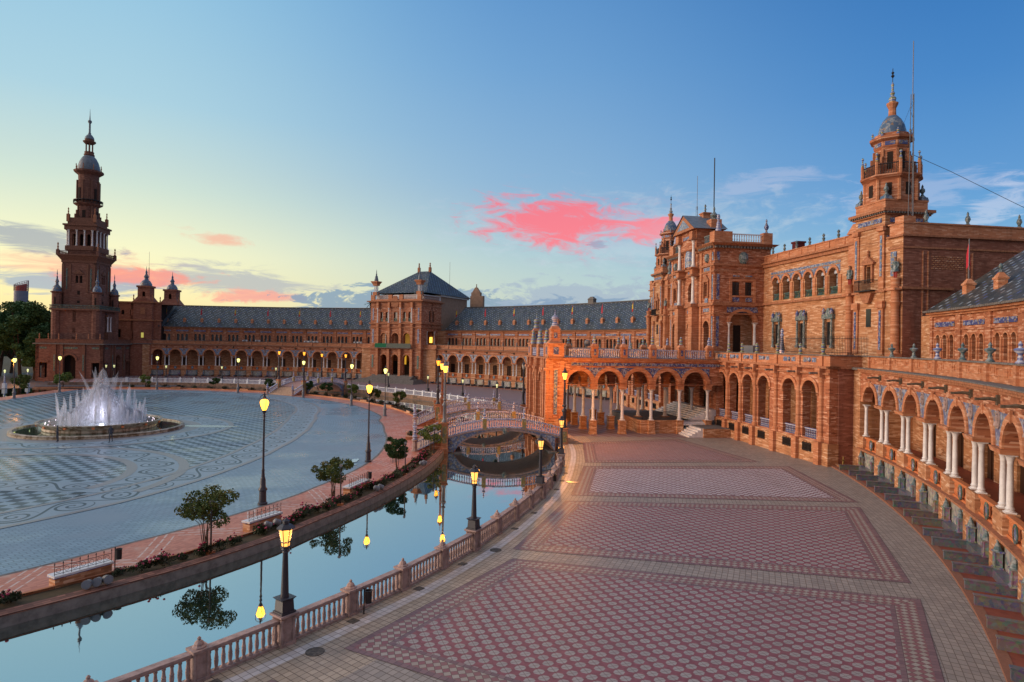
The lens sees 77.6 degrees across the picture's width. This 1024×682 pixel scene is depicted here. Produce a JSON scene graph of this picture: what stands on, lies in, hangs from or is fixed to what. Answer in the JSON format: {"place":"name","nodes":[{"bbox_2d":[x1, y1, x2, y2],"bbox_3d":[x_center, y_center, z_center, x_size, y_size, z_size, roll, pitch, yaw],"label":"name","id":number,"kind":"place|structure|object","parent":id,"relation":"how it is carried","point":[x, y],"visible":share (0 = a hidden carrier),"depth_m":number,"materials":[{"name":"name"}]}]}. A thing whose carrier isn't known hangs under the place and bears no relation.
{"place":"outdoors","nodes":[
{"label":"outdoors","id":0,"kind":"place"},
{"bbox_2d":[10,374,31,391],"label":"bush","id":1,"kind":"object","parent":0,"point":[21,381],"visible":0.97,"depth_m":117.75,"materials":[{"name":"green plant"}]},
{"bbox_2d":[0,356,57,400],"bbox_3d":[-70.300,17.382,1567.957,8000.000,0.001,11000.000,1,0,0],"label":"ground","id":2,"kind":"structure","parent":0,"point":[6,363],"depth_m":227.39,"materials":[{"name":"grey"}]},
{"bbox_2d":[13,280,28,303],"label":"skyscraper","id":3,"kind":"structure","parent":2,"relation":"on","point":[21,292],"depth_m":1989.32,"materials":[{"name":"grey glass"}]},
{"bbox_2d":[0,388,66,396],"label":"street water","id":4,"kind":"structure","parent":0,"point":[6,392],"depth_m":120.73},
{"bbox_2d":[0,389,78,399],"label":"walkway","id":5,"kind":"structure","parent":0,"point":[30,394],"depth_m":113.52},
{"bbox_2d":[0,373,176,388],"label":"road","id":6,"kind":"structure","parent":0,"point":[9,376],"depth_m":139.08,"materials":[{"name":"grey asphalt"}]},
{"bbox_2d":[0,302,25,375],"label":"plane tree","id":7,"kind":"object","parent":6,"relation":"on","point":[3,316],"visible":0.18,"depth_m":163.10,"materials":[{"name":"green plant"}]},
{"bbox_2d":[0,300,41,372],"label":"plane tree","id":8,"kind":"object","parent":6,"relation":"on","point":[9,355],"visible":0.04,"depth_m":177.71,"materials":[{"name":"green plant"}]},
{"bbox_2d":[0,300,50,377],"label":"plane tree","id":9,"kind":"object","parent":6,"relation":"on","point":[12,331],"visible":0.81,"depth_m":157.06,"materials":[{"name":"green plant"}]},
{"bbox_2d":[10,331,50,379],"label":"plane tree","id":10,"kind":"object","parent":6,"relation":"on","point":[27,355],"visible":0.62,"depth_m":149.56,"materials":[{"name":"green plant"}]},
{"bbox_2d":[0,390,307,513],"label":"plaza checkered paving","id":11,"kind":"structure","parent":0,"point":[244,414],"depth_m":77.37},
{"bbox_2d":[7,414,184,439],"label":"fountain","id":12,"kind":"object","parent":11,"relation":"on","point":[77,428],"visible":0.98,"depth_m":69.11,"materials":[{"name":"stone"}]},
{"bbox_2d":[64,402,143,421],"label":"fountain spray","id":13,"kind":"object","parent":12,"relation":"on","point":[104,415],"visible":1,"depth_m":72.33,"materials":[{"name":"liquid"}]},
{"bbox_2d":[0,390,317,526],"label":"plaza scroll paving","id":14,"kind":"structure","parent":0,"point":[151,465],"depth_m":54.02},
{"bbox_2d":[184,425,237,426],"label":"puddle","id":15,"kind":"object","parent":14,"relation":"on","point":[207,426],"visible":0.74,"depth_m":75.91,"materials":[{"name":"liquid"}]},
{"bbox_2d":[0,390,320,528],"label":"plaza plain paving","id":16,"kind":"structure","parent":0,"point":[183,468],"depth_m":56.59,"materials":[{"name":"grey stone"}]},
{"bbox_2d":[0,390,385,574],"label":"plaza","id":17,"kind":"structure","parent":0,"point":[337,429],"depth_m":41.87,"materials":[{"name":"grey stone"}]},
{"bbox_2d":[257,392,269,505],"bbox_3d":[-15.784,6.806,40.433,0.580,7.150,0.580,1,0,-2],"label":"plaza lamp","id":18,"kind":"object","parent":17,"relation":"on","point":[264,404],"visible":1,"depth_m":40.33,"materials":[{"name":"grey metal"}]},
{"bbox_2d":[365,380,372,462],"bbox_3d":[-12.436,6.929,55.283,0.580,7.150,0.580,1,0,-2],"label":"plaza lamp","id":19,"kind":"object","parent":17,"relation":"on","point":[369,387],"visible":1,"depth_m":55.18,"materials":[{"name":"grey metal"}]},
{"bbox_2d":[0,388,427,593],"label":"pink walk","id":20,"kind":"structure","parent":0,"point":[397,424],"depth_m":35.52,"materials":[{"name":"pink tile"}]},
{"bbox_2d":[47,549,113,588],"bbox_3d":[-18.393,9.712,27.195,0.620,1.130,2.344,1,0,31],"label":"brick bench","id":21,"kind":"object","parent":20,"relation":"on","point":[82,571],"visible":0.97,"depth_m":26.95,"materials":[{"name":"white stone"}]},
{"bbox_2d":[114,547,122,567],"bbox_3d":[-17.425,9.708,28.170,0.306,1.180,0.306,1,0,45],"label":"litter bin","id":22,"kind":"object","parent":20,"relation":"on","point":[118,554],"visible":0.97,"depth_m":28.10,"materials":[{"name":"black metal"}]},
{"bbox_2d":[0,389,387,575],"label":"walk edge","id":23,"kind":"object","parent":20,"relation":"on","point":[379,453],"visible":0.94,"depth_m":38.42,"materials":[{"name":"stone"}]},
{"bbox_2d":[0,387,430,598],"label":"bed kerb","id":24,"kind":"structure","parent":20,"relation":"on","point":[89,577],"depth_m":44.53,"materials":[{"name":"stone"}]},
{"bbox_2d":[241,504,282,531],"bbox_3d":[-13.940,9.825,35.580,0.620,1.130,2.443,1,0,24],"label":"brick bench","id":25,"kind":"object","parent":20,"relation":"on","point":[250,523],"visible":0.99,"depth_m":35.22,"materials":[{"name":"white stone"}]},
{"bbox_2d":[342,473,369,494],"bbox_3d":[-10.841,9.918,44.390,0.620,1.130,2.892,1,0,15],"label":"brick bench","id":26,"kind":"object","parent":20,"relation":"on","point":[348,488],"visible":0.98,"depth_m":43.82,"materials":[{"name":"white stone"}]},
{"bbox_2d":[383,365,387,415],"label":"plaza lamp","id":27,"kind":"object","parent":20,"relation":"on","point":[384,408],"visible":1,"depth_m":89.41,"materials":[{"name":"grey metal"}]},
{"bbox_2d":[405,428,426,439],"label":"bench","id":28,"kind":"object","parent":20,"relation":"on","point":[409,434],"visible":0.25,"depth_m":69.14,"materials":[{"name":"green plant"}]},
{"bbox_2d":[0,394,436,609],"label":"planting bed","id":29,"kind":"object","parent":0,"point":[71,588],"visible":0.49,"depth_m":29.34,"materials":[{"name":"soil"}]},
{"bbox_2d":[0,589,24,602],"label":"rose bush","id":30,"kind":"object","parent":29,"relation":"on","point":[14,596],"visible":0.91,"depth_m":24.47,"materials":[{"name":"green plant"}]},
{"bbox_2d":[53,372,73,386],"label":"bush","id":31,"kind":"object","parent":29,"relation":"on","point":[65,376],"visible":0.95,"depth_m":128.16,"materials":[{"name":"green plant"}]},
{"bbox_2d":[124,557,153,572],"bbox_3d":[-16.414,9.870,28.034,0.784,0.568,1.068,1,0,14],"label":"rose bush","id":32,"kind":"object","parent":29,"relation":"on","point":[142,565],"visible":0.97,"depth_m":27.98,"materials":[{"name":"green plant"}]},
{"bbox_2d":[145,554,171,568],"bbox_3d":[-15.850,9.867,28.480,1.247,0.693,0.765,1,0,-42],"label":"rose bush","id":33,"kind":"object","parent":29,"relation":"on","point":[157,559],"visible":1,"depth_m":28.41,"materials":[{"name":"green plant"}]},
{"bbox_2d":[156,549,176,562],"bbox_3d":[-15.898,9.891,29.233,0.926,0.611,0.653,1,0,-27],"label":"rose bush","id":34,"kind":"object","parent":29,"relation":"on","point":[166,556],"visible":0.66,"depth_m":29.18,"materials":[{"name":"green plant"}]},
{"bbox_2d":[174,484,239,550],"bbox_3d":[-14.911,8.716,31.166,2.838,3.089,2.280,1,0,0],"label":"ornamental tree","id":35,"kind":"object","parent":29,"relation":"on","point":[204,510],"visible":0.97,"depth_m":30.94,"materials":[{"name":"green plant"}]},
{"bbox_2d":[198,541,217,554],"bbox_3d":[-14.661,9.867,30.533,0.882,0.640,1.202,1,0,-38],"label":"rose bush","id":36,"kind":"object","parent":29,"relation":"on","point":[204,546],"visible":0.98,"depth_m":30.32,"materials":[{"name":"green plant"}]},
{"bbox_2d":[206,500,215,554],"bbox_3d":[-14.490,8.937,30.654,0.320,2.643,0.320,1,0,0],"label":"light post","id":37,"kind":"object","parent":29,"relation":"on","point":[208,553],"visible":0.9,"depth_m":30.62,"materials":[{"name":"metal"}]},
{"bbox_2d":[213,538,226,550],"bbox_3d":[-14.344,9.991,31.345,0.583,0.529,0.951,1,0,-39],"label":"rose bush","id":38,"kind":"object","parent":29,"relation":"on","point":[219,542],"visible":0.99,"depth_m":31.26,"materials":[{"name":"green plant"}]},
{"bbox_2d":[252,523,268,535],"bbox_3d":[-13.354,9.983,33.777,0.780,0.612,1.157,1,0,-41],"label":"rose bush","id":39,"kind":"object","parent":29,"relation":"on","point":[261,528],"visible":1,"depth_m":33.65,"materials":[{"name":"green plant"}]},
{"bbox_2d":[319,383,332,395],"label":"ornamental tree","id":40,"kind":"object","parent":29,"relation":"on","point":[324,387],"visible":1,"depth_m":119.08,"materials":[{"name":"green plant"}]},
{"bbox_2d":[311,456,354,498],"bbox_3d":[-11.656,8.951,41.291,2.755,2.826,2.938,1,0,0],"label":"ornamental tree","id":41,"kind":"object","parent":29,"relation":"on","point":[332,470],"visible":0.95,"depth_m":41.25,"materials":[{"name":"green plant"}]},
{"bbox_2d":[384,436,409,468],"bbox_3d":[-9.246,9.059,50.968,2.026,2.774,1.958,1,0,0],"label":"ornamental tree","id":42,"kind":"object","parent":29,"relation":"on","point":[391,449],"visible":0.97,"depth_m":50.63,"materials":[{"name":"green plant"}]},
{"bbox_2d":[392,391,406,405],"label":"ornamental tree","id":43,"kind":"object","parent":29,"relation":"on","point":[402,394],"visible":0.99,"depth_m":98.74,"materials":[{"name":"green plant"}]},
{"bbox_2d":[418,424,442,451],"bbox_3d":[-7.662,9.159,60.180,2.336,2.709,2.356,1,0,-36],"label":"ornamental tree","id":44,"kind":"object","parent":29,"relation":"on","point":[427,436],"visible":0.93,"depth_m":60.10,"materials":[{"name":"green plant"}]},
{"bbox_2d":[0,389,443,628],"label":"canal edge","id":45,"kind":"object","parent":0,"point":[39,612],"visible":0.17,"depth_m":28.21,"materials":[{"name":"concrete"}]},
{"bbox_2d":[0,386,443,616],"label":"canal coping","id":46,"kind":"object","parent":45,"relation":"on","point":[113,584],"visible":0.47,"depth_m":29.87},
{"bbox_2d":[81,579,91,589],"bbox_3d":[-17.169,9.880,25.742,0.370,0.522,0.415,1,0,-17],"label":"floodlight","id":47,"kind":"object","parent":46,"relation":"on","point":[86,584],"visible":0.99,"depth_m":25.58,"materials":[{"name":"grey metal"}]},
{"bbox_2d":[0,386,556,681],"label":"canal water","id":48,"kind":"structure","parent":0,"point":[428,511],"depth_m":28.31,"materials":[{"name":"blue liquid"}]},
{"bbox_2d":[47,382,559,597],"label":"canal wall","id":49,"kind":"structure","parent":0,"point":[422,398],"depth_m":139.69,"materials":[{"name":"brown brick"}]},
{"bbox_2d":[51,376,732,438],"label":"promenade","id":50,"kind":"structure","parent":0,"point":[516,397],"depth_m":121.80,"materials":[{"name":"brown stone"}]},
{"bbox_2d":[32,117,131,380],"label":"bell tower","id":51,"kind":"structure","parent":50,"relation":"on","point":[84,341],"depth_m":152.47,"materials":[{"name":"brick"}]},
{"bbox_2d":[118,266,184,375],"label":"connecting block","id":52,"kind":"structure","parent":50,"relation":"on","point":[144,315],"depth_m":167.06,"materials":[{"name":"brick"}]},
{"bbox_2d":[105,377,315,386],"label":"canal balustrade","id":53,"kind":"object","parent":50,"relation":"on","point":[127,379],"visible":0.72,"depth_m":141.77,"materials":[{"name":"white stone"}]},
{"bbox_2d":[142,305,385,379],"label":"arcade wing","id":54,"kind":"structure","parent":50,"relation":"on","point":[199,340],"depth_m":171.13,"materials":[{"name":"brown brick"}]},
{"bbox_2d":[265,371,347,395],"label":"tiled bridge","id":55,"kind":"structure","parent":50,"relation":"on","point":[294,387],"depth_m":125.52,"materials":[{"name":"beige tile"}]},
{"bbox_2d":[350,263,484,384],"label":"gate pavilion","id":56,"kind":"structure","parent":50,"relation":"on","point":[413,316],"depth_m":157.66,"materials":[{"name":"brick"}]},
{"bbox_2d":[347,383,495,403],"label":"canal balustrade","id":57,"kind":"object","parent":50,"relation":"on","point":[412,392],"visible":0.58,"depth_m":118.38,"materials":[{"name":"white stone"}]},
{"bbox_2d":[412,389,525,425],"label":"tiled bridge","id":58,"kind":"structure","parent":50,"relation":"on","point":[453,410],"depth_m":80.73,"materials":[{"name":"beige ceramic"}]},
{"bbox_2d":[435,353,440,403],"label":"bridge lamp","id":59,"kind":"object","parent":58,"relation":"on","point":[438,360],"visible":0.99,"depth_m":79.63,"materials":[{"name":"grey metal"}]},
{"bbox_2d":[521,361,524,403],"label":"bridge lamp","id":60,"kind":"object","parent":58,"relation":"on","point":[523,388],"visible":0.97,"depth_m":87.03,"materials":[{"name":"grey metal"}]},
{"bbox_2d":[430,299,649,400],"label":"arcade wing","id":61,"kind":"structure","parent":50,"relation":"on","point":[483,346],"depth_m":144.10,"materials":[{"name":"brown brick"}]},
{"bbox_2d":[190,376,1012,681],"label":"brick kerb","id":62,"kind":"structure","parent":50,"relation":"on","point":[1004,658],"depth_m":27.28,"materials":[{"name":"brown brick"}]},
{"bbox_2d":[525,312,729,437],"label":"portico","id":63,"kind":"structure","parent":50,"relation":"on","point":[548,361],"depth_m":72.13,"materials":[{"name":"brick"}]},
{"bbox_2d":[613,71,1023,466],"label":"central building","id":64,"kind":"structure","parent":50,"relation":"on","point":[885,273],"depth_m":61.51,"materials":[{"name":"brick"}]},
{"bbox_2d":[685,251,691,267],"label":"great window","id":65,"kind":"structure","parent":64,"relation":"in","point":[688,257],"depth_m":81.72,"materials":[{"name":"white glass"}]},
{"bbox_2d":[702,275,709,297],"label":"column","id":66,"kind":"structure","parent":64,"relation":"in","point":[706,279],"depth_m":77.60,"materials":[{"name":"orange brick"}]},
{"bbox_2d":[732,282,738,294],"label":"window","id":67,"kind":"structure","parent":64,"relation":"in","point":[735,285],"depth_m":76.47,"materials":[{"name":"black glass"}]},
{"bbox_2d":[733,325,739,351],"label":"side doorway","id":68,"kind":"structure","parent":64,"relation":"in","point":[736,328],"depth_m":77.46,"materials":[{"name":"black"}]},
{"bbox_2d":[729,279,755,302],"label":"window frame","id":69,"kind":"structure","parent":64,"relation":"in","point":[730,280],"depth_m":76.33,"materials":[{"name":"brick"}]},
{"bbox_2d":[743,345,759,352],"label":"air conditioner","id":70,"kind":"object","parent":64,"relation":"on","point":[749,348],"visible":0.33,"depth_m":71.85,"materials":[{"name":"grey metal"}]},
{"bbox_2d":[771,312,781,346],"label":"barred window","id":71,"kind":"structure","parent":64,"relation":"in","point":[777,317],"depth_m":73.77,"materials":[{"name":"grey stone"}]},
{"bbox_2d":[795,310,806,347],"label":"barred window","id":72,"kind":"structure","parent":64,"relation":"in","point":[800,316],"depth_m":69.02,"materials":[{"name":"grey stone"}]},
{"bbox_2d":[776,335,866,355],"bbox_3d":[27.843,0.385,57.622,3.715,1.660,7.873,1,0,-9],"label":"iron fence","id":73,"kind":"object","parent":64,"relation":"on","point":[794,338],"visible":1,"depth_m":55.08,"materials":[{"name":"black metal"}]},
{"bbox_2d":[821,307,834,347],"bbox_3d":[31.961,-1.345,64.456,0.470,4.100,1.700,1,0,-9],"label":"barred window","id":74,"kind":"structure","parent":64,"relation":"in","point":[828,314],"depth_m":64.46,"materials":[{"name":"grey stone"}]},
{"bbox_2d":[866,309,870,326],"bbox_3d":[32.429,-2.092,57.908,0.050,1.650,0.600,1,0,-9],"label":"tower window","id":75,"kind":"structure","parent":64,"relation":"in","point":[868,311],"depth_m":57.86,"materials":[{"name":"grey glass"}]},
{"bbox_2d":[900,41,1023,214],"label":"antenna mast","id":76,"kind":"object","parent":64,"relation":"on","point":[912,164],"visible":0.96,"depth_m":54.87,"materials":[{"name":"grey metal"}]},
{"bbox_2d":[204,436,600,681],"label":"promenade edge paving","id":77,"kind":"structure","parent":0,"point":[335,661],"depth_m":22.90,"materials":[{"name":"beige stone"}]},
{"bbox_2d":[305,647,324,655],"bbox_3d":[-6.244,9.843,20.170,0.600,0.016,0.600,1,0,0],"label":"manhole cover","id":78,"kind":"object","parent":77,"relation":"on","point":[315,651],"visible":1,"depth_m":20.15,"materials":[{"name":"metal"}]},
{"bbox_2d":[363,588,372,613],"bbox_3d":[-5.218,9.426,23.082,0.306,0.930,0.306,1,0,45],"label":"litter bin","id":79,"kind":"object","parent":77,"relation":"on","point":[367,596],"visible":1,"depth_m":23.01,"materials":[{"name":"black metal"}]},
{"bbox_2d":[222,444,575,681],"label":"white paving strip","id":80,"kind":"object","parent":77,"relation":"on","point":[267,665],"visible":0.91,"depth_m":24.20,"materials":[{"name":"stone"}]},
{"bbox_2d":[0,0,1023,311],"label":"sky","id":81,"kind":"structure","parent":0,"point":[261,153],"materials":[{"name":"blue"}]},
{"bbox_2d":[183,436,1005,681],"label":"promenade","id":82,"kind":"structure","parent":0,"point":[964,649],"depth_m":27.99,"materials":[{"name":"beige stone"}]},
{"bbox_2d":[83,453,565,681],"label":"canal balustrade","id":83,"kind":"object","parent":82,"relation":"on","point":[196,656],"visible":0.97,"depth_m":22.37,"materials":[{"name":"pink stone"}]},
{"bbox_2d":[273,518,296,616],"bbox_3d":[-7.381,7.293,20.713,0.580,3.060,0.540,1,0,37],"label":"street lamp","id":84,"kind":"object","parent":83,"relation":"on","point":[284,602],"visible":1,"depth_m":20.61,"materials":[{"name":"grey metal"}]},
{"bbox_2d":[466,464,481,530],"bbox_3d":[-1.806,7.432,30.434,0.580,3.060,0.540,1,0,29],"label":"street lamp","id":85,"kind":"object","parent":83,"relation":"on","point":[473,521],"visible":1,"depth_m":30.33,"materials":[{"name":"grey metal"}]},
{"bbox_2d":[535,435,544,483],"bbox_3d":[1.826,7.539,40.660,0.580,3.060,0.540,1,0,21],"label":"street lamp","id":86,"kind":"object","parent":83,"relation":"on","point":[540,475],"visible":1,"depth_m":40.55,"materials":[{"name":"grey metal"}]},
{"bbox_2d":[558,416,564,453],"bbox_3d":[4.017,7.626,51.690,0.580,3.060,0.540,1,0,12],"label":"street lamp","id":87,"kind":"object","parent":83,"relation":"on","point":[561,447],"visible":1,"depth_m":51.58,"materials":[{"name":"grey metal"}]},
{"bbox_2d":[411,402,582,453],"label":"tiled bridge","id":88,"kind":"structure","parent":82,"relation":"on","point":[454,436],"depth_m":62.81,"materials":[{"name":"white ceramic"}]},
{"bbox_2d":[439,356,444,414],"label":"bridge lamp","id":89,"kind":"object","parent":88,"relation":"on","point":[442,362],"visible":0.81,"depth_m":68.05,"materials":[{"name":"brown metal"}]},
{"bbox_2d":[442,358,447,421],"bbox_3d":[-6.468,4.643,61.551,0.554,6.400,0.575,1,0,30],"label":"bridge lamp","id":90,"kind":"object","parent":88,"relation":"on","point":[445,369],"visible":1,"depth_m":61.43,"materials":[{"name":"grey metal"}]},
{"bbox_2d":[562,368,567,427],"bbox_3d":[5.234,5.419,63.341,0.575,6.400,0.554,1,0,-15],"label":"bridge lamp","id":91,"kind":"object","parent":88,"relation":"on","point":[564,374],"visible":0.95,"depth_m":63.22,"materials":[{"name":"grey metal"}]},
{"bbox_2d":[396,568,901,681],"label":"paving panel","id":92,"kind":"structure","parent":82,"relation":"on","point":[529,625],"depth_m":21.76,"materials":[{"name":"pink tile"}]},
{"bbox_2d":[594,441,737,459],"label":"paving panel","id":93,"kind":"structure","parent":82,"relation":"on","point":[666,450],"depth_m":59.26,"materials":[{"name":"tile"}]},
{"bbox_2d":[592,440,739,460],"bbox_3d":[12.456,10.344,59.705,12.956,0.001,11.451,1,0,-15],"label":"paving border","id":94,"kind":"object","parent":93,"relation":"on","point":[596,458],"visible":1,"depth_m":60.21,"materials":[{"name":"stone"}]},
{"bbox_2d":[583,439,757,462],"bbox_3d":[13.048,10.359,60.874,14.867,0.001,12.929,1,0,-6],"label":"paving border","id":95,"kind":"object","parent":82,"relation":"on","point":[590,454],"visible":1,"depth_m":56.42,"materials":[{"name":"stone"}]},
{"bbox_2d":[543,505,876,571],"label":"paving panel","id":96,"kind":"structure","parent":82,"relation":"on","point":[826,539],"depth_m":33.50,"materials":[{"name":"pink tile"}]},
{"bbox_2d":[539,505,881,573],"bbox_3d":[10.874,10.206,35.122,17.166,0.001,11.503,1,0,12],"label":"paving border","id":97,"kind":"object","parent":96,"relation":"on","point":[875,565],"visible":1,"depth_m":31.23,"materials":[{"name":"tile"}]},
{"bbox_2d":[589,469,832,497],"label":"paving panel","id":98,"kind":"structure","parent":82,"relation":"on","point":[761,482],"depth_m":46.24,"materials":[{"name":"tile"}]},
{"bbox_2d":[586,468,837,498],"bbox_3d":[13.595,10.306,47.199,17.233,0.001,10.280,1,0,0],"label":"paving border","id":99,"kind":"object","parent":98,"relation":"on","point":[591,481],"visible":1,"depth_m":47.46,"materials":[{"name":"stone"}]},
{"bbox_2d":[513,501,910,582],"bbox_3d":[10.919,10.207,35.205,18.870,0.001,13.143,1,0,12],"label":"paving border","id":100,"kind":"object","parent":82,"relation":"on","point":[886,566],"visible":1,"depth_m":30.81,"materials":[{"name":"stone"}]},
{"bbox_2d":[571,466,858,502],"bbox_3d":[13.546,10.306,47.222,18.898,0.001,11.832,1,0,0],"label":"paving border","id":101,"kind":"object","parent":82,"relation":"on","point":[583,485],"visible":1,"depth_m":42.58,"materials":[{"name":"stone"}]},
{"bbox_2d":[229,376,1023,666],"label":"bench floor","id":102,"kind":"structure","parent":0,"point":[1017,659],"depth_m":24.09,"materials":[{"name":"red tile"}]},
{"bbox_2d":[344,558,944,681],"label":"paving border","id":103,"kind":"object","parent":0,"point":[919,666],"visible":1,"depth_m":23.00,"materials":[{"name":"tile"}]},
{"bbox_2d":[388,567,908,681],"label":"paving border","id":104,"kind":"object","parent":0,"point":[902,664],"visible":1,"depth_m":22.83,"materials":[{"name":"tile"}]},
{"bbox_2d":[838,239,1023,681],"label":"arcade wing","id":105,"kind":"structure","parent":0,"point":[938,433],"depth_m":38.76,"materials":[{"name":"orange brick"}]},
{"bbox_2d":[958,432,963,466],"bbox_3d":[31.309,7.284,44.270,0.125,2.960,1.293,1,0,13],"label":"gallery door","id":106,"kind":"structure","parent":105,"relation":"in","point":[960,438],"depth_m":44.45,"materials":[{"name":"brown wood"}]},
{"bbox_2d":[987,443,993,479],"bbox_3d":[30.233,7.247,40.065,0.125,2.960,1.293,1,0,15],"label":"gallery door","id":107,"kind":"structure","parent":105,"relation":"in","point":[990,456],"depth_m":40.27,"materials":[{"name":"brown wood"}]},
{"bbox_2d":[1020,465,1023,493],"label":"gallery door","id":108,"kind":"structure","parent":105,"relation":"in","point":[1021,467],"depth_m":36.31,"materials":[{"name":"brown wood"}]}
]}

